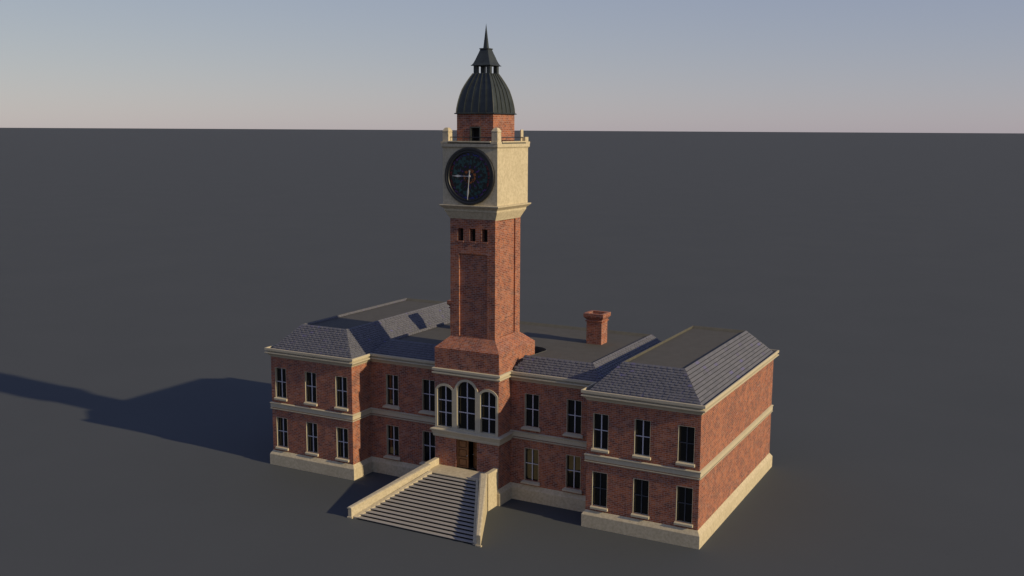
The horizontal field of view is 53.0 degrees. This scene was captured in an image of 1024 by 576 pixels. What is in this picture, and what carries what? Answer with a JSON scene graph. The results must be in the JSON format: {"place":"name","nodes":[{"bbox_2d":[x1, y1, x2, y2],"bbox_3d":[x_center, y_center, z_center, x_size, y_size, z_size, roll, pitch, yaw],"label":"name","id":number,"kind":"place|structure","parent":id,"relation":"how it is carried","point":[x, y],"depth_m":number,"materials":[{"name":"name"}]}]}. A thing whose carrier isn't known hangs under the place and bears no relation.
{"place":"outdoors","nodes":[
{"label":"outdoors","id":0,"kind":"place"},
{"bbox_2d":[347,457,497,546],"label":"entrance staircase","id":1,"kind":"structure","parent":0,"point":[433,496],"depth_m":82.22,"materials":[{"name":"grey stone"}]},
{"bbox_2d":[0,128,1023,575],"bbox_3d":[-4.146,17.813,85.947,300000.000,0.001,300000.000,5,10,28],"label":"ground","id":2,"kind":"structure","parent":0,"point":[160,290],"depth_m":173.50,"materials":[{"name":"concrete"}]},
{"bbox_2d":[264,298,778,549],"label":"town hall","id":3,"kind":"structure","parent":2,"relation":"on","point":[597,424],"depth_m":85.50,"materials":[{"name":"red brick"}]},
{"bbox_2d":[274,367,287,401],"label":"window","id":4,"kind":"structure","parent":3,"relation":"in","point":[280,373],"depth_m":93.92,"materials":[{"name":"glass"}]},
{"bbox_2d":[275,417,288,450],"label":"window","id":5,"kind":"structure","parent":3,"relation":"in","point":[282,429],"depth_m":94.63,"materials":[{"name":"glass"}]},
{"bbox_2d":[304,372,317,405],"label":"window","id":6,"kind":"structure","parent":3,"relation":"in","point":[310,378],"depth_m":92.33,"materials":[{"name":"glass"}]},
{"bbox_2d":[305,422,318,456],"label":"window","id":7,"kind":"structure","parent":3,"relation":"in","point":[311,428],"depth_m":93.03,"materials":[{"name":"glass"}]},
{"bbox_2d":[334,376,347,410],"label":"window","id":8,"kind":"structure","parent":3,"relation":"in","point":[340,382],"depth_m":90.74,"materials":[{"name":"glass"}]},
{"bbox_2d":[335,427,348,461],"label":"window","id":9,"kind":"structure","parent":3,"relation":"in","point":[341,433],"depth_m":91.45,"materials":[{"name":"glass"}]},
{"bbox_2d":[382,374,399,409],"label":"window","id":10,"kind":"structure","parent":3,"relation":"in","point":[391,380],"depth_m":91.52,"materials":[{"name":"glass"}]},
{"bbox_2d":[383,425,400,460],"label":"window","id":11,"kind":"structure","parent":3,"relation":"in","point":[392,431],"depth_m":92.22,"materials":[{"name":"glass"}]},
{"bbox_2d":[418,379,434,415],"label":"window","id":12,"kind":"structure","parent":3,"relation":"in","point":[428,386],"depth_m":89.75,"materials":[{"name":"glass"}]},
{"bbox_2d":[419,431,434,464],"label":"window","id":13,"kind":"structure","parent":3,"relation":"in","point":[428,437],"depth_m":90.49,"materials":[{"name":"glass"}]},
{"bbox_2d":[457,439,468,467],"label":"door","id":14,"kind":"structure","parent":3,"relation":"in","point":[462,445],"depth_m":86.38,"materials":[{"name":"brown wood"}]},
{"bbox_2d":[435,379,497,436],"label":"triple window","id":15,"kind":"structure","parent":3,"relation":"in","point":[463,408],"depth_m":85.54,"materials":[{"name":"glass"}]},
{"bbox_2d":[473,442,476,468],"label":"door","id":16,"kind":"structure","parent":3,"relation":"in","point":[474,443],"depth_m":86.27,"materials":[{"name":"brown wood"}]},
{"bbox_2d":[435,26,534,354],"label":"clock tower","id":17,"kind":"structure","parent":3,"relation":"on","point":[485,204],"depth_m":84.02,"materials":[{"name":"red brick"}]},
{"bbox_2d":[520,448,539,486],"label":"window","id":18,"kind":"structure","parent":3,"relation":"in","point":[531,456],"depth_m":85.79,"materials":[{"name":"glass"}]},
{"bbox_2d":[521,393,540,431],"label":"window","id":19,"kind":"structure","parent":3,"relation":"in","point":[531,400],"depth_m":85.08,"materials":[{"name":"glass"}]},
{"bbox_2d":[562,455,581,493],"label":"window","id":20,"kind":"structure","parent":3,"relation":"in","point":[573,463],"depth_m":84.00,"materials":[{"name":"glass"}]},
{"bbox_2d":[562,399,582,438],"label":"window","id":21,"kind":"structure","parent":3,"relation":"in","point":[574,407],"depth_m":83.31,"materials":[{"name":"glass"}]},
{"bbox_2d":[590,471,607,511],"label":"window","id":22,"kind":"structure","parent":3,"relation":"in","point":[599,480],"depth_m":79.98,"materials":[{"name":"glass"}]},
{"bbox_2d":[591,413,608,453],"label":"window","id":23,"kind":"structure","parent":3,"relation":"in","point":[600,421],"depth_m":79.28,"materials":[{"name":"glass"}]},
{"bbox_2d":[631,478,648,519],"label":"window","id":24,"kind":"structure","parent":3,"relation":"in","point":[640,487],"depth_m":78.42,"materials":[{"name":"glass"}]},
{"bbox_2d":[632,419,650,460],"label":"window","id":25,"kind":"structure","parent":3,"relation":"in","point":[642,428],"depth_m":77.71,"materials":[{"name":"glass"}]},
{"bbox_2d":[674,486,692,527],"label":"window","id":26,"kind":"structure","parent":3,"relation":"in","point":[684,495],"depth_m":76.82,"materials":[{"name":"glass"}]},
{"bbox_2d":[675,425,694,467],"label":"window","id":27,"kind":"structure","parent":3,"relation":"in","point":[686,434],"depth_m":76.11,"materials":[{"name":"glass"}]},
{"bbox_2d":[0,0,1023,132],"label":"sky","id":28,"kind":"structure","parent":0,"point":[869,66],"materials":[{"name":"blue"}]}
]}

